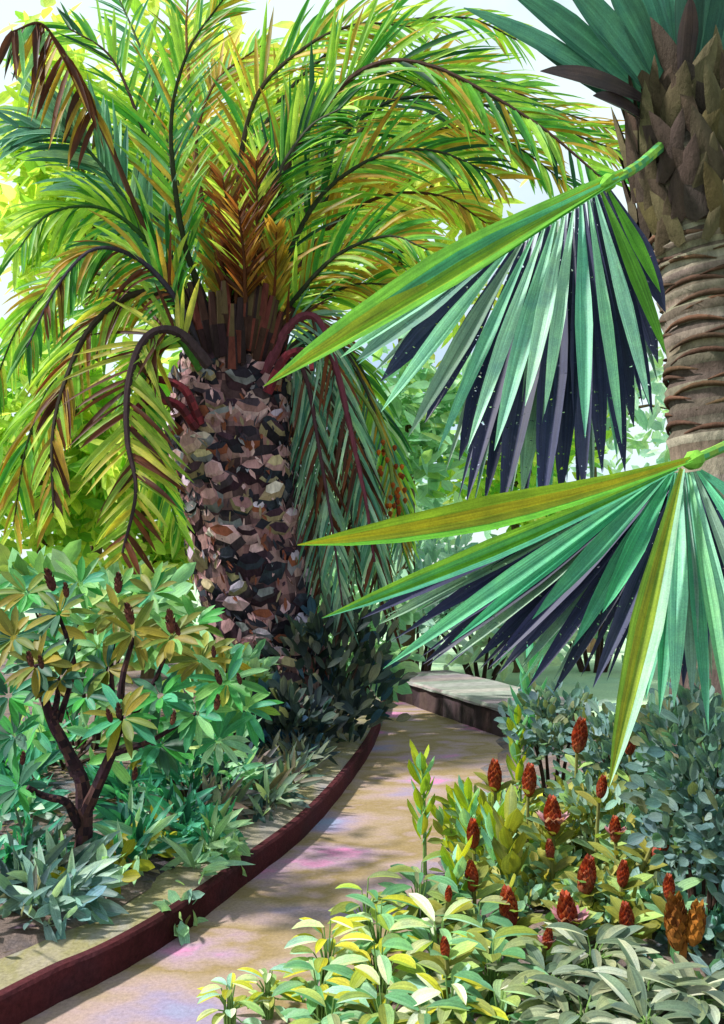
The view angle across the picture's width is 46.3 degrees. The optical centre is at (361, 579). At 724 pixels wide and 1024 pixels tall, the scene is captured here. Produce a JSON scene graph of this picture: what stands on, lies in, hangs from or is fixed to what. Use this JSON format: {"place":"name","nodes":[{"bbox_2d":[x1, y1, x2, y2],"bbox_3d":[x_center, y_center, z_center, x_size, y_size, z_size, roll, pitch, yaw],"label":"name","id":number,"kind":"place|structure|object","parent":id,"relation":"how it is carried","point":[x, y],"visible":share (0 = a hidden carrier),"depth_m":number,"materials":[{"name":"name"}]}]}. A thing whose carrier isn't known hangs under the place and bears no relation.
{"place":"outdoors","nodes":[
{"label":"outdoors","id":0,"kind":"place"},
{"bbox_2d":[0,658,348,958],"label":"flower bed soil","id":1,"kind":"structure","parent":0,"point":[18,939],"depth_m":4.41,"materials":[{"name":"soil"}]},
{"bbox_2d":[0,733,63,788],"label":"fern plant","id":2,"kind":"object","parent":1,"relation":"on","point":[32,752],"visible":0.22,"depth_m":5.50,"materials":[{"name":"green plant"}]},
{"bbox_2d":[0,774,70,843],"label":"fern plant","id":3,"kind":"object","parent":1,"relation":"on","point":[43,808],"visible":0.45,"depth_m":4.64,"materials":[{"name":"green plant"}]},
{"bbox_2d":[0,804,74,868],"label":"fern plant","id":4,"kind":"object","parent":1,"relation":"on","point":[36,832],"visible":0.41,"depth_m":4.04,"materials":[{"name":"green plant"}]},
{"bbox_2d":[10,706,102,769],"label":"fern plant","id":5,"kind":"object","parent":1,"relation":"on","point":[78,721],"visible":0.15,"depth_m":6.02,"materials":[{"name":"green plant"}]},
{"bbox_2d":[0,824,120,923],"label":"fern plant","id":6,"kind":"object","parent":1,"relation":"on","point":[84,852],"visible":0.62,"depth_m":3.77,"materials":[{"name":"green plant"}]},
{"bbox_2d":[0,829,128,942],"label":"fern plant","id":7,"kind":"object","parent":1,"relation":"on","point":[67,903],"visible":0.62,"depth_m":3.70,"materials":[{"name":"green plant"}]},
{"bbox_2d":[50,839,154,894],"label":"creeping plant","id":8,"kind":"object","parent":1,"relation":"on","point":[138,866],"visible":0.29,"depth_m":3.94,"materials":[{"name":"green plant"}]},
{"bbox_2d":[0,539,206,750],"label":"mint bush","id":9,"kind":"object","parent":1,"relation":"on","point":[69,553],"visible":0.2,"depth_m":6.60,"materials":[{"name":"green plant"}]},
{"bbox_2d":[83,760,194,819],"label":"fern plant","id":10,"kind":"object","parent":1,"relation":"on","point":[114,786],"visible":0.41,"depth_m":5.11,"materials":[{"name":"green plant"}]},
{"bbox_2d":[0,556,283,864],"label":"shrub","id":11,"kind":"object","parent":1,"relation":"on","point":[221,703],"visible":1,"depth_m":4.04,"materials":[{"name":"green plant"}]},
{"bbox_2d":[92,775,193,862],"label":"fern plant","id":12,"kind":"object","parent":1,"relation":"on","point":[117,817],"visible":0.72,"depth_m":4.36,"materials":[{"name":"green plant"}]},
{"bbox_2d":[132,779,235,849],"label":"fern plant","id":13,"kind":"object","parent":1,"relation":"on","point":[188,809],"visible":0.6,"depth_m":4.75,"materials":[{"name":"green plant"}]},
{"bbox_2d":[125,715,253,797],"bbox_3d":[-1.090,1.155,5.365,0.754,0.665,1.167,0,0,0],"label":"fern plant","id":14,"kind":"object","parent":1,"relation":"on","point":[195,778],"visible":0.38,"depth_m":5.28,"materials":[{"name":"green plant"}]},
{"bbox_2d":[145,771,260,831],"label":"fern plant","id":15,"kind":"object","parent":1,"relation":"on","point":[234,790],"visible":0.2,"depth_m":5.10,"materials":[{"name":"green plant"}]},
{"bbox_2d":[170,639,279,734],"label":"mint bush","id":16,"kind":"object","parent":1,"relation":"on","point":[253,660],"visible":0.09,"depth_m":7.11,"materials":[{"name":"green plant"}]},
{"bbox_2d":[200,714,272,796],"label":"fern plant","id":17,"kind":"object","parent":1,"relation":"on","point":[256,770],"visible":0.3,"depth_m":5.45,"materials":[{"name":"green plant"}]},
{"bbox_2d":[259,742,326,795],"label":"fern plant","id":18,"kind":"object","parent":1,"relation":"on","point":[303,780],"visible":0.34,"depth_m":5.91,"materials":[{"name":"green plant"}]},
{"bbox_2d":[240,670,348,754],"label":"dark shrub","id":19,"kind":"object","parent":1,"relation":"on","point":[322,722],"visible":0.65,"depth_m":6.80,"materials":[{"name":"green plant"}]},
{"bbox_2d":[0,0,629,711],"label":"date palm","id":20,"kind":"object","parent":1,"relation":"on","point":[236,452],"visible":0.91,"depth_m":7.48,"materials":[{"name":"green plant"}]},
{"bbox_2d":[256,585,417,742],"bbox_3d":[-0.293,0.783,7.724,1.596,1.480,1.096,0,0,0],"label":"dark shrub","id":21,"kind":"object","parent":1,"relation":"on","point":[363,668],"visible":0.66,"depth_m":7.54,"materials":[{"name":"green plant"}]},
{"bbox_2d":[317,568,431,701],"bbox_3d":[-0.150,0.693,9.282,1.865,1.646,1.494,0,0,0],"label":"mint bush","id":22,"kind":"object","parent":1,"relation":"on","point":[410,617],"visible":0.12,"depth_m":9.09,"materials":[{"name":"green plant"}]},
{"bbox_2d":[0,689,379,989],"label":"verge","id":23,"kind":"structure","parent":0,"point":[24,963],"depth_m":3.95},
{"bbox_2d":[34,868,120,939],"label":"creeping plant","id":24,"kind":"object","parent":23,"relation":"on","point":[101,916],"visible":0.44,"depth_m":3.63,"materials":[{"name":"green plant"}]},
{"bbox_2d":[157,795,254,884],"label":"fern plant","id":25,"kind":"object","parent":23,"relation":"on","point":[226,826],"visible":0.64,"depth_m":4.33,"materials":[{"name":"green plant"}]},
{"bbox_2d":[164,777,254,859],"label":"fern plant","id":26,"kind":"object","parent":23,"relation":"on","point":[207,823],"visible":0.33,"depth_m":4.52,"materials":[{"name":"green plant"}]},
{"bbox_2d":[234,762,310,822],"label":"fern plant","id":27,"kind":"object","parent":23,"relation":"on","point":[266,785],"visible":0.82,"depth_m":5.38,"materials":[{"name":"green plant"}]},
{"bbox_2d":[260,728,340,774],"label":"fern plant","id":28,"kind":"object","parent":23,"relation":"on","point":[322,753],"visible":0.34,"depth_m":6.51,"materials":[{"name":"green plant"}]},
{"bbox_2d":[21,701,502,1023],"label":"path","id":29,"kind":"structure","parent":0,"point":[361,832],"depth_m":4.38,"materials":[{"name":"concrete"}]},
{"bbox_2d":[0,0,667,579],"label":"sky","id":30,"kind":"structure","parent":0,"point":[284,10],"materials":[{"name":"white"}]},
{"bbox_2d":[0,583,668,716],"bbox_3d":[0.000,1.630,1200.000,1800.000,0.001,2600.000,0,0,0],"label":"ground","id":31,"kind":"structure","parent":0,"point":[603,688],"depth_m":14.43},
{"bbox_2d":[0,280,152,670],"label":"garden tree","id":32,"kind":"object","parent":31,"relation":"on","point":[59,539],"visible":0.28,"depth_m":10.74,"materials":[{"name":"plant"}]},
{"bbox_2d":[0,0,228,649],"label":"garden tree","id":33,"kind":"object","parent":31,"relation":"on","point":[29,176],"visible":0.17,"depth_m":12.31,"materials":[{"name":"plant"}]},
{"bbox_2d":[32,350,196,678],"bbox_3d":[-2.799,-0.721,11.451,3.312,4.878,3.273,0,0,0],"label":"garden tree","id":34,"kind":"object","parent":31,"relation":"on","point":[162,552],"visible":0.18,"depth_m":10.90,"materials":[{"name":"plant"}]},
{"bbox_2d":[0,700,385,1023],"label":"kerb","id":35,"kind":"structure","parent":31,"relation":"on","point":[34,994],"depth_m":3.65,"materials":[{"name":"brick"}]},
{"bbox_2d":[152,889,207,945],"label":"creeping plant","id":36,"kind":"object","parent":35,"relation":"on","point":[181,930],"visible":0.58,"depth_m":3.85,"materials":[{"name":"green plant"}]},
{"bbox_2d":[64,0,402,363],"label":"garden tree","id":37,"kind":"object","parent":31,"relation":"on","point":[152,7],"visible":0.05,"depth_m":13.17,"materials":[{"name":"plant"}]},
{"bbox_2d":[318,330,480,662],"bbox_3d":[0.438,-1.096,12.120,3.008,5.618,2.592,0,0,-22],"label":"garden tree","id":38,"kind":"object","parent":31,"relation":"on","point":[424,438],"visible":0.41,"depth_m":11.64,"materials":[{"name":"plant"}]},
{"bbox_2d":[295,83,527,628],"bbox_3d":[0.578,-2.970,13.388,4.054,9.349,3.460,0,0,19],"label":"garden tree","id":39,"kind":"object","parent":31,"relation":"on","point":[452,233],"visible":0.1,"depth_m":13.07,"materials":[{"name":"plant"}]},
{"bbox_2d":[308,460,520,628],"bbox_3d":[0.572,-0.853,17.569,6.151,5.162,4.791,0,0,0],"label":"garden tree","id":40,"kind":"object","parent":31,"relation":"on","point":[422,507],"visible":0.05,"depth_m":17.26,"materials":[{"name":"plant"}]},
{"bbox_2d":[330,533,506,670],"bbox_3d":[0.821,0.365,12.059,2.714,2.566,2.065,0,0,20],"label":"mint bush","id":41,"kind":"object","parent":31,"relation":"on","point":[432,552],"visible":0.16,"depth_m":11.65,"materials":[{"name":"green plant"}]},
{"bbox_2d":[396,670,567,736],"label":"stone wall","id":42,"kind":"structure","parent":31,"relation":"on","point":[469,700],"depth_m":9.89,"materials":[{"name":"stone"}]},
{"bbox_2d":[419,614,577,680],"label":"mint bush","id":43,"kind":"object","parent":31,"relation":"on","point":[464,661],"visible":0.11,"depth_m":13.23,"materials":[{"name":"green plant"}]},
{"bbox_2d":[415,399,612,672],"bbox_3d":[2.660,-0.981,15.067,3.722,5.388,3.937,0,0,0],"label":"garden tree","id":44,"kind":"object","parent":31,"relation":"on","point":[494,487],"visible":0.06,"depth_m":14.50,"materials":[{"name":"plant"}]},
{"bbox_2d":[430,333,669,652],"bbox_3d":[5.300,-2.779,18.727,7.904,8.980,6.934,0,0,0],"label":"garden tree","id":45,"kind":"object","parent":31,"relation":"on","point":[645,420],"visible":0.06,"depth_m":17.85,"materials":[{"name":"plant"}]},
{"bbox_2d":[489,533,632,672],"bbox_3d":[4.064,0.310,14.908,4.544,2.857,3.388,0,0,0],"label":"mint bush","id":46,"kind":"object","parent":31,"relation":"on","point":[597,655],"visible":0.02,"depth_m":14.94,"materials":[{"name":"green plant"}]},
{"bbox_2d":[390,721,723,1023],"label":"planting bed soil","id":47,"kind":"structure","parent":0,"point":[708,956],"depth_m":3.57,"materials":[{"name":"soil"}]},
{"bbox_2d":[196,973,270,1023],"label":"broad leaf plant","id":48,"kind":"object","parent":47,"relation":"on","point":[228,1014],"visible":1,"depth_m":2.96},
{"bbox_2d":[226,963,305,1021],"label":"broad leaf plant","id":49,"kind":"object","parent":47,"relation":"on","point":[270,982],"visible":0.66,"depth_m":3.09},
{"bbox_2d":[270,957,353,1023],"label":"broad leaf plant","id":50,"kind":"object","parent":47,"relation":"on","point":[296,983],"visible":0.49,"depth_m":3.03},
{"bbox_2d":[280,988,365,1023],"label":"broad leaf plant","id":51,"kind":"object","parent":47,"relation":"on","point":[328,1003],"visible":0.76,"depth_m":2.86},
{"bbox_2d":[282,916,371,983],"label":"broad leaf plant","id":52,"kind":"object","parent":47,"relation":"on","point":[329,943],"visible":0.52,"depth_m":3.23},
{"bbox_2d":[327,871,401,934],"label":"broad leaf plant","id":53,"kind":"object","parent":47,"relation":"on","point":[347,907],"visible":0.39,"depth_m":3.69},
{"bbox_2d":[321,932,426,1012],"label":"broad leaf plant","id":54,"kind":"object","parent":47,"relation":"on","point":[408,967],"visible":0.6,"depth_m":3.08,"materials":[{"name":"plant"}]},
{"bbox_2d":[323,894,431,978],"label":"broad leaf plant","id":55,"kind":"object","parent":47,"relation":"on","point":[382,916],"visible":0.48,"depth_m":3.40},
{"bbox_2d":[321,964,448,1023],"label":"broad leaf plant","id":56,"kind":"object","parent":47,"relation":"on","point":[363,992],"visible":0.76,"depth_m":2.85,"materials":[{"name":"plant"}]},
{"bbox_2d":[370,991,469,1023],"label":"broad leaf plant","id":57,"kind":"object","parent":47,"relation":"on","point":[404,999],"visible":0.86,"depth_m":2.75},
{"bbox_2d":[369,851,471,918],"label":"broad leaf plant","id":58,"kind":"object","parent":47,"relation":"on","point":[414,874],"visible":0.45,"depth_m":3.78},
{"bbox_2d":[407,740,434,874],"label":"leafy stalk","id":59,"kind":"object","parent":47,"relation":"on","point":[422,779],"visible":0.98,"depth_m":4.59,"materials":[{"name":"green plant"}]},
{"bbox_2d":[375,893,492,986],"bbox_3d":[0.296,1.434,3.283,0.466,0.304,0.453,0,0,30],"label":"broad leaf plant","id":60,"kind":"object","parent":47,"relation":"on","point":[423,903],"visible":0.42,"depth_m":3.30,"materials":[{"name":"plant"}]},
{"bbox_2d":[410,936,479,998],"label":"leaf plant","id":61,"kind":"object","parent":47,"relation":"on","point":[445,957],"visible":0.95,"depth_m":3.00,"materials":[{"name":"green plant"}]},
{"bbox_2d":[427,882,476,937],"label":"flower spike","id":62,"kind":"object","parent":47,"relation":"on","point":[444,894],"visible":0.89,"depth_m":3.50,"materials":[{"name":"green plant"}]},
{"bbox_2d":[397,960,508,1023],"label":"broad leaf plant","id":63,"kind":"object","parent":47,"relation":"on","point":[460,971],"visible":0.68,"depth_m":2.81,"materials":[{"name":"plant"}]},
{"bbox_2d":[440,835,472,911],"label":"leafy stalk","id":64,"kind":"object","parent":47,"relation":"on","point":[456,863],"visible":0.59,"depth_m":3.79,"materials":[{"name":"green plant"}]},
{"bbox_2d":[453,775,482,849],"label":"leafy stalk","id":65,"kind":"object","parent":47,"relation":"on","point":[465,796],"visible":0.59,"depth_m":4.29,"materials":[{"name":"green plant"}]},
{"bbox_2d":[451,817,490,890],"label":"flower spike","id":66,"kind":"object","parent":47,"relation":"on","point":[473,829],"visible":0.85,"depth_m":4.18,"materials":[{"name":"red plant"}]},
{"bbox_2d":[435,895,527,946],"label":"broad leaf plant","id":67,"kind":"object","parent":47,"relation":"on","point":[492,903],"visible":0.34,"depth_m":3.49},
{"bbox_2d":[458,859,505,908],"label":"flower spike","id":68,"kind":"object","parent":47,"relation":"on","point":[474,874],"visible":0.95,"depth_m":3.79,"materials":[{"name":"green plant"}]},
{"bbox_2d":[427,779,544,859],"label":"yellow bush","id":69,"kind":"object","parent":47,"relation":"on","point":[445,825],"visible":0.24,"depth_m":4.75,"materials":[{"name":"green plant"}]},
{"bbox_2d":[428,925,548,1007],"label":"broad leaf plant","id":70,"kind":"object","parent":47,"relation":"on","point":[499,948],"visible":0.43,"depth_m":3.06,"materials":[{"name":"plant"}]},
{"bbox_2d":[480,799,505,874],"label":"leafy stalk","id":71,"kind":"object","parent":47,"relation":"on","point":[487,814],"visible":0.44,"depth_m":4.09,"materials":[{"name":"green plant"}]},
{"bbox_2d":[264,0,723,865],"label":"fan palm","id":72,"kind":"object","parent":47,"relation":"on","point":[570,324],"visible":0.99,"depth_m":3.15,"materials":[{"name":"green plant"}]},
{"bbox_2d":[439,970,549,1023],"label":"broad leaf plant","id":73,"kind":"object","parent":47,"relation":"on","point":[517,984],"visible":0.61,"depth_m":2.81,"materials":[{"name":"plant"}]},
{"bbox_2d":[474,758,518,803],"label":"flower spike","id":74,"kind":"object","parent":47,"relation":"on","point":[494,783],"visible":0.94,"depth_m":4.58,"materials":[{"name":"red plant"}]},
{"bbox_2d":[491,784,528,890],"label":"leafy stalk","id":75,"kind":"object","parent":47,"relation":"on","point":[511,863],"visible":0.89,"depth_m":3.89,"materials":[{"name":"green plant"}]},
{"bbox_2d":[482,884,545,938],"bbox_3d":[0.640,1.409,3.486,0.259,0.308,0.220,0,0,-38],"label":"flower spike","id":76,"kind":"object","parent":47,"relation":"on","point":[510,912],"visible":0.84,"depth_m":3.48,"materials":[{"name":"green plant"}]},
{"bbox_2d":[505,704,530,801],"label":"leafy stalk","id":77,"kind":"object","parent":47,"relation":"on","point":[514,747],"visible":0.77,"depth_m":5.19,"materials":[{"name":"green plant"}]},
{"bbox_2d":[509,643,546,763],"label":"leafy stalk","id":78,"kind":"object","parent":47,"relation":"on","point":[525,683],"visible":0.42,"depth_m":5.29,"materials":[{"name":"green plant"}]},
{"bbox_2d":[517,762,546,848],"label":"flower spike","id":79,"kind":"object","parent":47,"relation":"on","point":[529,782],"visible":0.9,"depth_m":4.48,"materials":[{"name":"red plant"}]},
{"bbox_2d":[476,848,612,917],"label":"leaf plant","id":80,"kind":"object","parent":47,"relation":"on","point":[536,889],"visible":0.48,"depth_m":3.92,"materials":[{"name":"green plant"}]},
{"bbox_2d":[517,927,575,965],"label":"flower spike","id":81,"kind":"object","parent":47,"relation":"on","point":[546,940],"visible":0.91,"depth_m":3.14,"materials":[{"name":"red plant"}]},
{"bbox_2d":[486,943,611,1023],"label":"silver plant","id":82,"kind":"object","parent":47,"relation":"on","point":[560,971],"visible":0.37,"depth_m":2.93,"materials":[{"name":"green plant"}]},
{"bbox_2d":[526,794,575,857],"bbox_3d":[0.931,1.283,4.116,0.207,0.497,0.250,0,0,32],"label":"flower spike","id":83,"kind":"object","parent":47,"relation":"on","point":[551,819],"visible":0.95,"depth_m":4.08,"materials":[{"name":"red plant"}]},
{"bbox_2d":[494,676,609,796],"bbox_3d":[1.185,1.067,5.250,0.717,0.939,0.698,0,0,15],"label":"grey shrub","id":84,"kind":"object","parent":47,"relation":"on","point":[549,735],"visible":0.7,"depth_m":5.15,"materials":[{"name":"green plant"}]},
{"bbox_2d":[528,838,578,882],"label":"flower spike","id":85,"kind":"object","parent":47,"relation":"on","point":[546,855],"visible":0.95,"depth_m":3.91,"materials":[{"name":"green plant"}]},
{"bbox_2d":[407,768,723,1023],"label":"ground cover","id":86,"kind":"object","parent":47,"relation":"on","point":[717,963],"visible":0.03,"depth_m":3.21,"materials":[{"name":"green plant"}]},
{"bbox_2d":[540,889,602,937],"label":"flower spike","id":87,"kind":"object","parent":47,"relation":"on","point":[564,908],"visible":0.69,"depth_m":3.38,"materials":[{"name":"green plant"}]},
{"bbox_2d":[517,802,626,870],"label":"yellow bush","id":88,"kind":"object","parent":47,"relation":"on","point":[534,830],"visible":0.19,"depth_m":4.21,"materials":[{"name":"green plant"}]},
{"bbox_2d":[552,716,592,819],"bbox_3d":[1.150,1.122,4.591,0.198,0.769,0.219,0,0,36],"label":"flower spike","id":89,"kind":"object","parent":47,"relation":"on","point":[579,735],"visible":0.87,"depth_m":4.58,"materials":[{"name":"red plant"}]},
{"bbox_2d":[515,972,631,1023],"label":"silver plant","id":90,"kind":"object","parent":47,"relation":"on","point":[543,1014],"visible":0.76,"depth_m":2.76,"materials":[{"name":"green plant"}]},
{"bbox_2d":[552,853,615,907],"bbox_3d":[0.935,1.334,3.593,0.270,0.348,0.251,0,0,0],"label":"flower spike","id":91,"kind":"object","parent":47,"relation":"on","point":[583,879],"visible":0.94,"depth_m":3.57,"materials":[{"name":"red plant"}]},
{"bbox_2d":[533,769,646,855],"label":"bush","id":92,"kind":"object","parent":47,"relation":"on","point":[568,796],"visible":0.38,"depth_m":4.29,"materials":[{"name":"green plant"}]},
{"bbox_2d":[571,774,626,864],"bbox_3d":[1.129,1.216,4.032,0.259,0.579,0.217,0,0,30],"label":"flower spike","id":93,"kind":"object","parent":47,"relation":"on","point":[601,790],"visible":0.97,"depth_m":4.05,"materials":[{"name":"green plant"}]},
{"bbox_2d":[539,922,659,984],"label":"silver plant","id":94,"kind":"object","parent":47,"relation":"on","point":[608,935],"visible":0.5,"depth_m":3.11,"materials":[{"name":"green plant"}]},
{"bbox_2d":[552,857,665,938],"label":"leaf plant","id":95,"kind":"object","parent":47,"relation":"on","point":[651,884],"visible":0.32,"depth_m":3.61,"materials":[{"name":"green plant"}]},
{"bbox_2d":[561,699,660,807],"bbox_3d":[1.520,1.091,4.739,0.720,0.839,0.702,0,0,-28],"label":"grey shrub","id":96,"kind":"object","parent":47,"relation":"on","point":[597,751],"visible":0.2,"depth_m":4.74,"materials":[{"name":"green plant"}]},
{"bbox_2d":[588,814,644,875],"bbox_3d":[1.149,1.290,3.918,0.221,0.420,0.254,0,0,-16],"label":"flower spike","id":97,"kind":"object","parent":47,"relation":"on","point":[616,831],"visible":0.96,"depth_m":3.90,"materials":[{"name":"green plant"}]},
{"bbox_2d":[594,858,653,924],"bbox_3d":[1.050,1.321,3.496,0.226,0.342,0.224,0,0,43],"label":"flower spike","id":98,"kind":"object","parent":47,"relation":"on","point":[622,882],"visible":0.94,"depth_m":3.49,"materials":[{"name":"green plant"}]},
{"bbox_2d":[603,895,663,939],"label":"flower spike","id":99,"kind":"object","parent":47,"relation":"on","point":[623,912],"visible":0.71,"depth_m":3.30,"materials":[{"name":"green plant"}]},
{"bbox_2d":[569,938,715,1023],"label":"silver plant","id":100,"kind":"object","parent":47,"relation":"on","point":[619,972],"visible":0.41,"depth_m":2.82,"materials":[{"name":"green plant"}]},
{"bbox_2d":[579,964,706,1023],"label":"silver plant","id":101,"kind":"object","parent":47,"relation":"on","point":[664,999],"visible":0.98,"depth_m":2.68,"materials":[{"name":"green plant"}]},
{"bbox_2d":[616,830,672,876],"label":"flower spike","id":102,"kind":"object","parent":47,"relation":"on","point":[643,859],"visible":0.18,"depth_m":3.80,"materials":[{"name":"green plant"}]},
{"bbox_2d":[602,789,701,881],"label":"grey shrub","id":103,"kind":"object","parent":47,"relation":"on","point":[630,826],"visible":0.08,"depth_m":4.04,"materials":[{"name":"green plant"}]},
{"bbox_2d":[618,668,723,916],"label":"grey shrub","id":104,"kind":"object","parent":47,"relation":"on","point":[681,800],"visible":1,"depth_m":3.34,"materials":[{"name":"green plant"}]},
{"bbox_2d":[641,872,706,954],"bbox_3d":[1.207,1.315,3.280,0.243,0.353,0.230,0,0,20],"label":"flower spike","id":105,"kind":"object","parent":47,"relation":"on","point":[668,886],"visible":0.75,"depth_m":3.30,"materials":[{"name":"green plant"}]},
{"bbox_2d":[635,864,723,956],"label":"grey shrub","id":106,"kind":"object","parent":47,"relation":"on","point":[714,930],"visible":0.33,"depth_m":3.38,"materials":[{"name":"green plant"}]},
{"bbox_2d":[639,952,723,1023],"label":"silver plant","id":107,"kind":"object","parent":47,"relation":"on","point":[705,1007],"visible":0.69,"depth_m":2.80,"materials":[{"name":"green plant"}]},
{"bbox_2d":[664,891,706,958],"bbox_3d":[1.121,1.288,2.942,0.139,0.418,0.084,0,0,17],"label":"seed head","id":108,"kind":"object","parent":47,"relation":"on","point":[683,928],"visible":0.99,"depth_m":2.92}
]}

